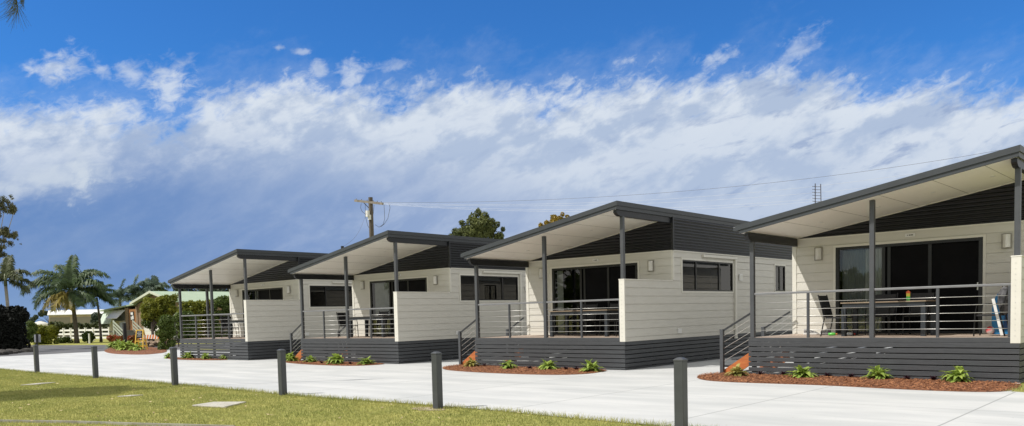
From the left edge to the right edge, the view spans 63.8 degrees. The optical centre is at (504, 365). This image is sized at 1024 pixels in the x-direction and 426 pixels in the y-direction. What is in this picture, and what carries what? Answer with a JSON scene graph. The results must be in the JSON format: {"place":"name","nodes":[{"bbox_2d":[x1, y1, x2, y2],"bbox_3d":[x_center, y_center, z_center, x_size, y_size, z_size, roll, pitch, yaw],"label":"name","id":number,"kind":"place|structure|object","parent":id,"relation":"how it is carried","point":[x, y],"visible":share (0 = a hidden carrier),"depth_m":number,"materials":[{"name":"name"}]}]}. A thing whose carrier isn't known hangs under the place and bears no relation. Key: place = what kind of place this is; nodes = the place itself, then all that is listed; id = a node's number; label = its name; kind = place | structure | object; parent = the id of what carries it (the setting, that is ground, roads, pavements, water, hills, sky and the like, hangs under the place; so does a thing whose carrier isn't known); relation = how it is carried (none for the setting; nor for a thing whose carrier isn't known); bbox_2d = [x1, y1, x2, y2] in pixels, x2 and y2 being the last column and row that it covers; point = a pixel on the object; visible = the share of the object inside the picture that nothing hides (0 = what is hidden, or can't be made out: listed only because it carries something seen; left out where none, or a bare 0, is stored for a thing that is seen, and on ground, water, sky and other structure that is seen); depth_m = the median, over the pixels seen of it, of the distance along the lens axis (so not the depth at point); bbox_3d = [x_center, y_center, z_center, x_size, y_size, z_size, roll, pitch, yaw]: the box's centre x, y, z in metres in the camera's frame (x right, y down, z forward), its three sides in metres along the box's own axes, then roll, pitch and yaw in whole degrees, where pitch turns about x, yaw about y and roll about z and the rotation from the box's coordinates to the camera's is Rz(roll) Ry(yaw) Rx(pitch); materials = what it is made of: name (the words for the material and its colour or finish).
{"place":"outdoors","nodes":[
{"label":"outdoors","id":0,"kind":"place"},
{"bbox_2d":[0,344,233,356],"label":"road","id":1,"kind":"structure","parent":0,"point":[52,349],"depth_m":54.41,"materials":[{"name":"grey asphalt"}]},
{"bbox_2d":[0,194,21,268],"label":"gum tree","id":2,"kind":"object","parent":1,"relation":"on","point":[5,233],"visible":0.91,"depth_m":59.57,"materials":[{"name":"green plant"}]},
{"bbox_2d":[0,254,35,306],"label":"edge palm","id":3,"kind":"object","parent":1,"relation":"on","point":[8,270],"visible":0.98,"depth_m":54.60,"materials":[{"name":"green plant"}]},
{"bbox_2d":[26,320,38,342],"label":"dark green shrub","id":4,"kind":"object","parent":1,"relation":"on","point":[32,328],"visible":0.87,"depth_m":71.09,"materials":[{"name":"green plant"}]},
{"bbox_2d":[34,334,40,344],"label":"sign back","id":5,"kind":"object","parent":1,"relation":"on","point":[37,338],"visible":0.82,"depth_m":69.04,"materials":[{"name":"silver metal"}]},
{"bbox_2d":[138,293,178,340],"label":"bushy tree","id":6,"kind":"object","parent":1,"relation":"on","point":[152,310],"visible":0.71,"depth_m":58.76,"materials":[{"name":"green plant"}]},
{"bbox_2d":[144,315,172,340],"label":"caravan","id":7,"kind":"object","parent":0,"point":[147,331],"visible":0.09,"depth_m":66.36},
{"bbox_2d":[100,291,228,340],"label":"green roofed house","id":8,"kind":"structure","parent":0,"point":[115,318],"depth_m":74.47,"materials":[{"name":"white plastic"}]},
{"bbox_2d":[129,309,135,329],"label":"door","id":9,"kind":"structure","parent":8,"relation":"in","point":[132,313],"depth_m":74.95,"materials":[{"name":"brown wood"}]},
{"bbox_2d":[449,207,505,238],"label":"evergreen tree","id":10,"kind":"object","parent":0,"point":[483,225],"visible":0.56,"depth_m":59.16,"materials":[{"name":"green plant"}]},
{"bbox_2d":[0,347,1023,425],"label":"driveway","id":11,"kind":"structure","parent":0,"point":[644,394],"depth_m":15.89,"materials":[{"name":"concrete"}]},
{"bbox_2d":[105,347,166,354],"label":"garden bed","id":12,"kind":"object","parent":11,"relation":"on","point":[151,350],"visible":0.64,"depth_m":45.39,"materials":[{"name":"brown soil"}]},
{"bbox_2d":[116,340,130,349],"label":"leafy plant","id":13,"kind":"object","parent":12,"relation":"on","point":[123,345],"visible":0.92,"depth_m":48.39,"materials":[{"name":"green plant"}]},
{"bbox_2d":[122,323,126,341],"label":"tall post","id":14,"kind":"object","parent":12,"relation":"on","point":[124,331],"visible":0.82,"depth_m":54.54,"materials":[{"name":"grey metal"}]},
{"bbox_2d":[127,343,145,350],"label":"leafy plant","id":15,"kind":"object","parent":12,"relation":"on","point":[134,347],"visible":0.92,"depth_m":47.19,"materials":[{"name":"green plant"}]},
{"bbox_2d":[135,330,147,348],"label":"folding sign","id":16,"kind":"object","parent":12,"relation":"on","point":[140,334],"visible":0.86,"depth_m":49.02,"materials":[{"name":"yellow wood"}]},
{"bbox_2d":[167,357,225,359],"bbox_3d":[-13.332,-0.276,34.960,5.226,0.043,0.865,2,5,44],"label":"garden bed","id":17,"kind":"object","parent":11,"relation":"on","point":[178,358],"visible":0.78,"depth_m":34.38,"materials":[{"name":"brown soil"}]},
{"bbox_2d":[168,249,357,359],"bbox_3d":[-8.020,-2.827,39.179,5.689,4.372,13.627,2,5,41],"label":"holiday cabin","id":18,"kind":"object","parent":11,"relation":"on","point":[263,286],"visible":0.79,"depth_m":34.71,"materials":[{"name":"white metal"}]},
{"bbox_2d":[220,316,239,337],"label":"outdoor chair","id":19,"kind":"object","parent":18,"relation":"on","point":[224,324],"visible":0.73,"depth_m":35.53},
{"bbox_2d":[230,320,244,337],"bbox_3d":[-10.700,-1.534,34.658,1.900,0.750,0.842,2,5,41],"label":"outdoor table","id":20,"kind":"object","parent":18,"relation":"on","point":[236,321],"visible":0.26,"depth_m":34.84,"materials":[{"name":"grey metal"}]},
{"bbox_2d":[241,286,323,336],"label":"sliding door","id":21,"kind":"structure","parent":18,"relation":"in","point":[277,292],"depth_m":36.18,"materials":[{"name":"black glass"}]},
{"bbox_2d":[308,284,352,307],"bbox_3d":[-7.183,-3.010,35.961,0.094,1.003,3.305,2,5,41],"label":"window","id":22,"kind":"structure","parent":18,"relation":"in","point":[320,295],"depth_m":35.47,"materials":[{"name":"glass"}]},
{"bbox_2d":[286,360,382,365],"bbox_3d":[-6.414,-0.093,28.976,5.945,0.044,1.467,2,5,45],"label":"garden bed","id":23,"kind":"object","parent":11,"relation":"on","point":[324,363],"visible":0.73,"depth_m":28.06,"materials":[{"name":"brown soil"}]},
{"bbox_2d":[286,351,299,361],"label":"leafy plant","id":24,"kind":"object","parent":23,"relation":"on","point":[290,357],"visible":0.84,"depth_m":30.59,"materials":[{"name":"green plant"}]},
{"bbox_2d":[324,353,344,363],"bbox_3d":[-5.696,-0.107,27.960,0.695,0.629,0.892,0,4,18],"label":"leafy plant","id":25,"kind":"object","parent":23,"relation":"on","point":[335,359],"visible":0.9,"depth_m":27.79,"materials":[{"name":"green plant"}]},
{"bbox_2d":[356,356,375,364],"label":"leafy plant","id":26,"kind":"object","parent":23,"relation":"on","point":[366,361],"visible":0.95,"depth_m":27.16,"materials":[{"name":"green plant"}]},
{"bbox_2d":[288,230,575,363],"bbox_3d":[-1.609,-2.679,33.990,6.283,4.372,13.627,2,5,41],"label":"holiday cabin","id":27,"kind":"object","parent":11,"relation":"on","point":[420,287],"visible":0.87,"depth_m":29.57,"materials":[{"name":"grey paint"}]},
{"bbox_2d":[336,312,358,336],"bbox_3d":[-5.845,-1.514,30.680,0.627,0.946,0.534,2,5,41],"label":"outdoor chair","id":28,"kind":"object","parent":27,"relation":"on","point":[341,316],"visible":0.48,"depth_m":30.70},
{"bbox_2d":[350,316,393,336],"bbox_3d":[-4.698,-1.396,29.824,1.900,0.750,0.842,2,5,41],"label":"outdoor table","id":29,"kind":"object","parent":27,"relation":"on","point":[365,318],"visible":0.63,"depth_m":29.56,"materials":[{"name":"grey metal"}]},
{"bbox_2d":[368,311,388,333],"bbox_3d":[-4.690,-1.542,30.671,0.534,0.946,0.627,2,5,41],"label":"outdoor chair","id":30,"kind":"object","parent":27,"relation":"on","point":[379,321],"visible":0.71,"depth_m":30.75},
{"bbox_2d":[368,276,472,335],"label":"sliding door","id":31,"kind":"structure","parent":27,"relation":"in","point":[380,292],"depth_m":31.34,"materials":[{"name":"black glass"}]},
{"bbox_2d":[450,274,518,301],"bbox_3d":[-0.850,-2.662,30.865,0.924,1.698,3.795,2,5,41],"label":"window","id":32,"kind":"structure","parent":27,"relation":"in","point":[492,288],"depth_m":30.61,"materials":[{"name":"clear glass"}]},
{"bbox_2d":[443,364,606,374],"bbox_3d":[0.095,0.104,22.923,2.285,0.044,6.133,-5,5,-44],"label":"garden bed","id":33,"kind":"object","parent":11,"relation":"on","point":[516,370],"visible":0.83,"depth_m":22.16,"materials":[{"name":"brown soil"}]},
{"bbox_2d":[463,357,480,366],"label":"leafy plant","id":34,"kind":"object","parent":33,"relation":"on","point":[470,361],"visible":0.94,"depth_m":24.55,"materials":[{"name":"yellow plant"}]},
{"bbox_2d":[498,360,518,368],"bbox_3d":[0.087,0.051,23.250,0.526,0.424,0.675,-3,4,-29],"label":"leafy plant","id":35,"kind":"object","parent":33,"relation":"on","point":[508,364],"visible":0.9,"depth_m":23.17,"materials":[{"name":"green plant"}]},
{"bbox_2d":[536,359,558,369],"bbox_3d":[1.191,0.022,22.503,0.701,0.412,0.833,-3,4,-24],"label":"leafy plant","id":36,"kind":"object","parent":33,"relation":"on","point":[548,364],"visible":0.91,"depth_m":22.39,"materials":[{"name":"green plant"}]},
{"bbox_2d":[579,359,603,371],"bbox_3d":[2.246,0.089,21.235,0.790,0.518,0.804,-4,4,-40],"label":"leafy plant","id":37,"kind":"object","parent":33,"relation":"on","point":[590,366],"visible":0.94,"depth_m":21.15,"materials":[{"name":"green plant"}]},
{"bbox_2d":[458,201,791,369],"bbox_3d":[5.119,-2.509,28.310,6.283,4.372,13.627,2,5,41],"label":"holiday cabin","id":38,"kind":"object","parent":11,"relation":"on","point":[672,283],"visible":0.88,"depth_m":24.43,"materials":[{"name":"grey paint"}]},
{"bbox_2d":[568,269,582,324],"bbox_3d":[2.809,-2.383,28.510,0.840,1.900,2.400,2,5,41],"label":"window","id":39,"kind":"structure","parent":38,"relation":"in","point":[573,275],"depth_m":27.43,"materials":[{"name":"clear glass"}]},
{"bbox_2d":[549,309,618,336],"bbox_3d":[2.363,-1.212,23.778,2.050,0.750,0.842,2,5,41],"label":"outdoor table","id":40,"kind":"object","parent":38,"relation":"on","point":[605,312],"visible":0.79,"depth_m":23.51,"materials":[{"name":"grey metal"}]},
{"bbox_2d":[572,304,597,335],"bbox_3d":[2.414,-1.362,24.662,0.534,0.946,0.627,2,5,41],"label":"outdoor chair","id":41,"kind":"object","parent":38,"relation":"on","point":[589,318],"visible":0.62,"depth_m":24.69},
{"bbox_2d":[599,303,618,335],"bbox_3d":[3.164,-1.342,24.001,0.534,0.946,0.627,2,5,41],"label":"outdoor chair","id":42,"kind":"object","parent":38,"relation":"on","point":[612,316],"visible":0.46,"depth_m":24.16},
{"bbox_2d":[550,261,679,334],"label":"sliding door","id":43,"kind":"structure","parent":38,"relation":"in","point":[598,281],"depth_m":25.23,"materials":[{"name":"black glass"}]},
{"bbox_2d":[673,258,733,292],"bbox_3d":[5.845,-2.491,25.172,0.924,1.698,3.795,2,5,41],"label":"window","id":44,"kind":"structure","parent":38,"relation":"in","point":[697,275],"depth_m":24.83,"materials":[{"name":"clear glass"}]},
{"bbox_2d":[774,264,785,291],"bbox_3d":[9.625,-3.032,28.815,0.094,0.995,0.960,2,5,41],"label":"window","id":45,"kind":"structure","parent":38,"relation":"in","point":[779,269],"depth_m":28.80,"materials":[{"name":"white glass"}]},
{"bbox_2d":[697,372,1021,391],"bbox_3d":[6.704,0.305,16.776,2.273,0.044,6.600,-5,5,-45],"label":"garden bed","id":46,"kind":"object","parent":11,"relation":"on","point":[940,385],"visible":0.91,"depth_m":16.06,"materials":[{"name":"brown soil"}]},
{"bbox_2d":[724,363,748,376],"bbox_3d":[5.278,0.193,18.571,0.685,0.468,0.621,-3,4,-29],"label":"leafy plant","id":47,"kind":"object","parent":46,"relation":"on","point":[737,370],"visible":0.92,"depth_m":18.52,"materials":[{"name":"yellow plant"}]},
{"bbox_2d":[785,365,819,377],"bbox_3d":[6.434,0.176,17.773,0.822,0.397,0.692,-1,3,5],"label":"leafy plant","id":48,"kind":"object","parent":46,"relation":"on","point":[803,372],"visible":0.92,"depth_m":17.70,"materials":[{"name":"green plant"}]},
{"bbox_2d":[861,365,892,378],"bbox_3d":[7.656,0.222,16.877,0.726,0.459,0.740,0,4,16],"label":"leafy plant","id":49,"kind":"object","parent":46,"relation":"on","point":[878,372],"visible":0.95,"depth_m":16.82,"materials":[{"name":"green plant"}]},
{"bbox_2d":[939,366,974,382],"bbox_3d":[8.765,0.264,15.845,0.740,0.527,0.576,-1,3,2],"label":"leafy plant","id":50,"kind":"object","parent":46,"relation":"on","point":[958,374],"visible":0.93,"depth_m":15.76,"materials":[{"name":"green plant"}]},
{"bbox_2d":[719,145,1023,382],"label":"holiday cabin","id":51,"kind":"object","parent":11,"relation":"on","point":[951,236],"visible":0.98,"depth_m":18.18,"materials":[{"name":"grey paint"}]},
{"bbox_2d":[812,183,820,202],"bbox_3d":[8.031,-4.037,20.890,0.417,1.167,0.162,2,5,41],"label":"tv antenna","id":52,"kind":"object","parent":51,"relation":"attached to","point":[815,192],"visible":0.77,"depth_m":20.94,"materials":[{"name":"metal"}]},
{"bbox_2d":[818,295,853,335],"bbox_3d":[7.497,-1.129,18.620,0.628,0.946,0.534,2,5,42],"label":"outdoor chair","id":53,"kind":"object","parent":51,"relation":"on","point":[824,301],"visible":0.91,"depth_m":18.62,"materials":[{"name":"black fabric"}]},
{"bbox_2d":[840,249,855,306],"bbox_3d":[9.398,-2.185,22.420,0.840,1.900,2.400,2,5,42],"label":"window","id":54,"kind":"structure","parent":51,"relation":"in","point":[841,281],"depth_m":21.37,"materials":[{"name":"black glass"}]},
{"bbox_2d":[865,293,897,334],"bbox_3d":[8.613,-1.168,18.794,0.534,0.946,0.628,2,5,42],"label":"outdoor chair","id":55,"kind":"object","parent":51,"relation":"on","point":[887,309],"visible":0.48,"depth_m":18.86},
{"bbox_2d":[840,300,935,335],"bbox_3d":[8.398,-1.020,18.009,1.750,0.750,0.842,2,5,42],"label":"outdoor table","id":56,"kind":"object","parent":51,"relation":"on","point":[923,304],"visible":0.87,"depth_m":17.70,"materials":[{"name":"brown timber"},{"name":"grey metal"}]},
{"bbox_2d":[833,234,985,333],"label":"sliding door","id":57,"kind":"structure","parent":51,"relation":"in","point":[955,260],"depth_m":18.90,"materials":[{"name":"black glass"}]},
{"bbox_2d":[902,292,935,334],"bbox_3d":[9.206,-1.151,18.258,0.534,0.946,0.628,2,5,42],"label":"outdoor chair","id":58,"kind":"object","parent":51,"relation":"on","point":[915,311],"visible":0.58,"depth_m":18.39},
{"bbox_2d":[973,289,1007,335],"bbox_3d":[9.773,-1.056,16.428,0.627,0.946,0.534,2,5,42],"label":"outdoor chair","id":59,"kind":"object","parent":51,"relation":"on","point":[981,315],"visible":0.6,"depth_m":16.39,"materials":[{"name":"black metal"}]},
{"bbox_2d":[997,286,1007,314],"bbox_3d":[9.882,-1.287,16.241,0.269,0.597,0.383,2,5,41],"label":"backpack","id":60,"kind":"object","parent":59,"relation":"on","point":[1002,291],"visible":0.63,"depth_m":16.15,"materials":[{"name":"black fabric"}]},
{"bbox_2d":[992,298,1002,335],"bbox_3d":[9.636,-0.941,16.080,0.209,0.731,0.020,2,5,41],"label":"cricket bat","id":61,"kind":"object","parent":51,"relation":"on","point":[997,317],"visible":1,"depth_m":16.07,"materials":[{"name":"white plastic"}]},
{"bbox_2d":[992,294,1007,333],"bbox_3d":[10.446,-1.116,17.127,0.520,0.942,0.152,2,5,41],"label":"bodyboard","id":62,"kind":"object","parent":51,"relation":"on","point":[995,325],"visible":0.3,"depth_m":17.21,"materials":[{"name":"blue plastic"}]},
{"bbox_2d":[0,336,1023,425],"bbox_3d":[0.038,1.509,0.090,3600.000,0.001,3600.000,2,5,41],"label":"ground","id":63,"kind":"structure","parent":0,"point":[104,342],"depth_m":13.91,"materials":[{"name":"green plant"}]},
{"bbox_2d":[0,0,26,28],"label":"pine tree","id":64,"kind":"object","parent":63,"relation":"on","point":[15,6],"visible":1,"depth_m":18.24,"materials":[{"name":"green plant"}]},
{"bbox_2d":[0,304,31,349],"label":"dark hedge","id":65,"kind":"object","parent":63,"relation":"on","point":[13,329],"visible":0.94,"depth_m":51.22,"materials":[{"name":"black plant"}]},
{"bbox_2d":[33,345,39,372],"bbox_3d":[-15.512,-0.199,27.298,0.134,0.960,0.134,1,4,40],"label":"bollard","id":66,"kind":"object","parent":63,"relation":"on","point":[36,358],"visible":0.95,"depth_m":27.25,"materials":[{"name":"paint"}]},
{"bbox_2d":[25,310,48,322],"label":"distant trees","id":67,"kind":"object","parent":63,"relation":"on","point":[35,317],"visible":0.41,"depth_m":156.30,"materials":[{"name":"green plant"}]},
{"bbox_2d":[33,324,59,344],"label":"yellow green shrub","id":68,"kind":"object","parent":63,"relation":"on","point":[49,333],"visible":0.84,"depth_m":73.73,"materials":[{"name":"green plant"}]},
{"bbox_2d":[19,254,110,342],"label":"queen palm","id":69,"kind":"object","parent":63,"relation":"on","point":[72,278],"visible":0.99,"depth_m":74.63,"materials":[{"name":"green plant"}]},
{"bbox_2d":[59,336,73,342],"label":"shrub","id":70,"kind":"object","parent":63,"relation":"on","point":[66,339],"visible":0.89,"depth_m":76.86,"materials":[{"name":"green plant"}]},
{"bbox_2d":[47,309,107,336],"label":"farm shed","id":71,"kind":"structure","parent":63,"relation":"on","point":[83,316],"depth_m":123.92,"materials":[{"name":"beige metal"}]},
{"bbox_2d":[50,317,107,336],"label":"roller door","id":72,"kind":"structure","parent":71,"relation":"in","point":[65,320],"depth_m":123.46,"materials":[{"name":"beige metal"}]},
{"bbox_2d":[48,320,109,332],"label":"hedge","id":73,"kind":"object","parent":63,"relation":"on","point":[61,325],"visible":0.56,"depth_m":99.13,"materials":[{"name":"green plant"}]},
{"bbox_2d":[58,327,109,340],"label":"rail fence","id":74,"kind":"object","parent":63,"relation":"on","point":[93,330],"visible":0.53,"depth_m":86.48,"materials":[{"name":"white wood"}]},
{"bbox_2d":[81,331,95,342],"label":"open shrub","id":75,"kind":"object","parent":63,"relation":"on","point":[85,336],"visible":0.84,"depth_m":75.57,"materials":[{"name":"green plant"}]},
{"bbox_2d":[91,346,98,378],"bbox_3d":[-11.826,-0.082,23.791,0.134,0.960,0.134,2,5,41],"label":"bollard","id":76,"kind":"object","parent":63,"relation":"on","point":[94,354],"visible":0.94,"depth_m":23.75,"materials":[{"name":"paint"}]},
{"bbox_2d":[81,281,116,341],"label":"dark palm","id":77,"kind":"object","parent":63,"relation":"on","point":[104,299],"visible":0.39,"depth_m":77.36,"materials":[{"name":"green plant"}]},
{"bbox_2d":[90,312,108,326],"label":"distant trees","id":78,"kind":"object","parent":63,"relation":"on","point":[94,316],"visible":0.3,"depth_m":115.91,"materials":[{"name":"green plant"}]},
{"bbox_2d":[0,420,234,425],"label":"garden edging","id":79,"kind":"object","parent":63,"relation":"on","point":[102,422],"visible":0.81,"depth_m":12.60,"materials":[{"name":"grey concrete"}]},
{"bbox_2d":[108,279,135,306],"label":"garden palm","id":80,"kind":"object","parent":63,"relation":"on","point":[121,296],"visible":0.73,"depth_m":100.43,"materials":[{"name":"green plant"}]},
{"bbox_2d":[117,274,144,302],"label":"garden palm","id":81,"kind":"object","parent":63,"relation":"on","point":[137,288],"visible":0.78,"depth_m":101.22,"materials":[{"name":"green plant"}]},
{"bbox_2d":[127,335,137,343],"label":"red flower bush","id":82,"kind":"object","parent":63,"relation":"on","point":[131,338],"visible":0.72,"depth_m":66.57,"materials":[{"name":"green plant"}]},
{"bbox_2d":[127,277,157,300],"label":"garden palm","id":83,"kind":"object","parent":63,"relation":"on","point":[144,286],"visible":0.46,"depth_m":101.93,"materials":[{"name":"green plant"}]},
{"bbox_2d":[142,275,170,290],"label":"garden palm","id":84,"kind":"object","parent":63,"relation":"on","point":[153,282],"visible":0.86,"depth_m":102.61,"materials":[{"name":"green plant"}]},
{"bbox_2d":[154,314,176,349],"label":"leafy shrub","id":85,"kind":"object","parent":63,"relation":"on","point":[165,331],"visible":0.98,"depth_m":47.82,"materials":[{"name":"green plant"}]},
{"bbox_2d":[169,347,178,385],"bbox_3d":[-8.135,0.034,20.297,0.134,0.960,0.134,2,5,41],"label":"bollard","id":86,"kind":"object","parent":63,"relation":"on","point":[174,366],"visible":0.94,"depth_m":20.25,"materials":[{"name":"paint"}]},
{"bbox_2d":[173,313,179,345],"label":"silver shrub","id":87,"kind":"object","parent":63,"relation":"on","point":[176,338],"visible":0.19,"depth_m":55.44,"materials":[{"name":"green plant"}]},
{"bbox_2d":[174,310,197,346],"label":"hedge shrub","id":88,"kind":"object","parent":63,"relation":"on","point":[187,326],"visible":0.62,"depth_m":52.01,"materials":[{"name":"green plant"}]},
{"bbox_2d":[177,299,202,343],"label":"hedge shrub","id":89,"kind":"object","parent":63,"relation":"on","point":[191,305],"visible":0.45,"depth_m":55.90,"materials":[{"name":"green plant"}]},
{"bbox_2d":[170,284,228,291],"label":"background trees","id":90,"kind":"object","parent":63,"relation":"on","point":[214,290],"visible":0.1,"depth_m":91.24,"materials":[{"name":"green plant"}]},
{"bbox_2d":[197,299,218,343],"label":"hedge shrub","id":91,"kind":"object","parent":63,"relation":"on","point":[202,305],"visible":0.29,"depth_m":57.06,"materials":[{"name":"green plant"}]},
{"bbox_2d":[192,402,244,407],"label":"concrete slab","id":92,"kind":"structure","parent":63,"relation":"on","point":[219,404],"depth_m":15.03,"materials":[{"name":"beige concrete"}]},
{"bbox_2d":[210,295,229,337],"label":"hedge shrub","id":93,"kind":"object","parent":63,"relation":"on","point":[222,302],"visible":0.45,"depth_m":56.44,"materials":[{"name":"green plant"}]},
{"bbox_2d":[12,375,519,425],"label":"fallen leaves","id":94,"kind":"object","parent":63,"relation":"on","point":[209,400],"visible":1,"depth_m":14.42,"materials":[{"name":"brown plant"}]},
{"bbox_2d":[277,349,286,395],"bbox_3d":[-4.553,0.148,16.878,0.134,0.960,0.134,1,4,40],"label":"bollard","id":95,"kind":"object","parent":63,"relation":"on","point":[282,376],"visible":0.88,"depth_m":16.83,"materials":[{"name":"paint"}]},
{"bbox_2d":[354,197,389,236],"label":"power pole","id":96,"kind":"object","parent":63,"relation":"on","point":[370,212],"visible":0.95,"depth_m":68.41,"materials":[{"name":"grey wood"}]},
{"bbox_2d":[383,202,803,211],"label":"power line","id":97,"kind":"object","parent":96,"relation":"attached to","point":[583,211],"visible":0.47,"depth_m":58.79,"materials":[{"name":"metal"}]},
{"bbox_2d":[394,197,830,209],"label":"power line","id":98,"kind":"object","parent":96,"relation":"attached to","point":[589,209],"visible":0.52,"depth_m":58.42,"materials":[{"name":"metal"}]},
{"bbox_2d":[384,187,869,205],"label":"power line","id":99,"kind":"object","parent":96,"relation":"attached to","point":[645,203],"visible":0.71,"depth_m":54.26,"materials":[{"name":"metal"}]},
{"bbox_2d":[406,172,921,204],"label":"power line","id":100,"kind":"object","parent":96,"relation":"attached to","point":[639,200],"visible":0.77,"depth_m":55.80,"materials":[{"name":"metal"}]},
{"bbox_2d":[383,150,998,202],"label":"power line","id":101,"kind":"object","parent":96,"relation":"attached to","point":[654,193],"visible":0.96,"depth_m":55.20,"materials":[{"name":"metal"}]},
{"bbox_2d":[538,212,569,226],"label":"golden tree","id":102,"kind":"object","parent":63,"relation":"on","point":[554,218],"visible":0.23,"depth_m":74.04,"materials":[{"name":"yellow plant"}]},
{"bbox_2d":[673,357,687,425],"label":"bollard","id":103,"kind":"object","parent":63,"relation":"on","point":[680,395],"visible":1,"depth_m":10.05,"materials":[{"name":"paint"}]},
{"bbox_2d":[0,0,1023,322],"label":"sky","id":104,"kind":"structure","parent":0,"point":[164,139],"materials":[{"name":"blue"}]},
{"label":"bare soil","id":105,"kind":"structure","parent":0,"visible":0},
{"bbox_2d":[431,351,442,408],"bbox_3d":[-1.111,0.255,13.643,0.134,0.960,0.134,2,5,41],"label":"bollard","id":106,"kind":"object","parent":105,"relation":"on","point":[437,386],"visible":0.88,"depth_m":13.60,"materials":[{"name":"paint"}]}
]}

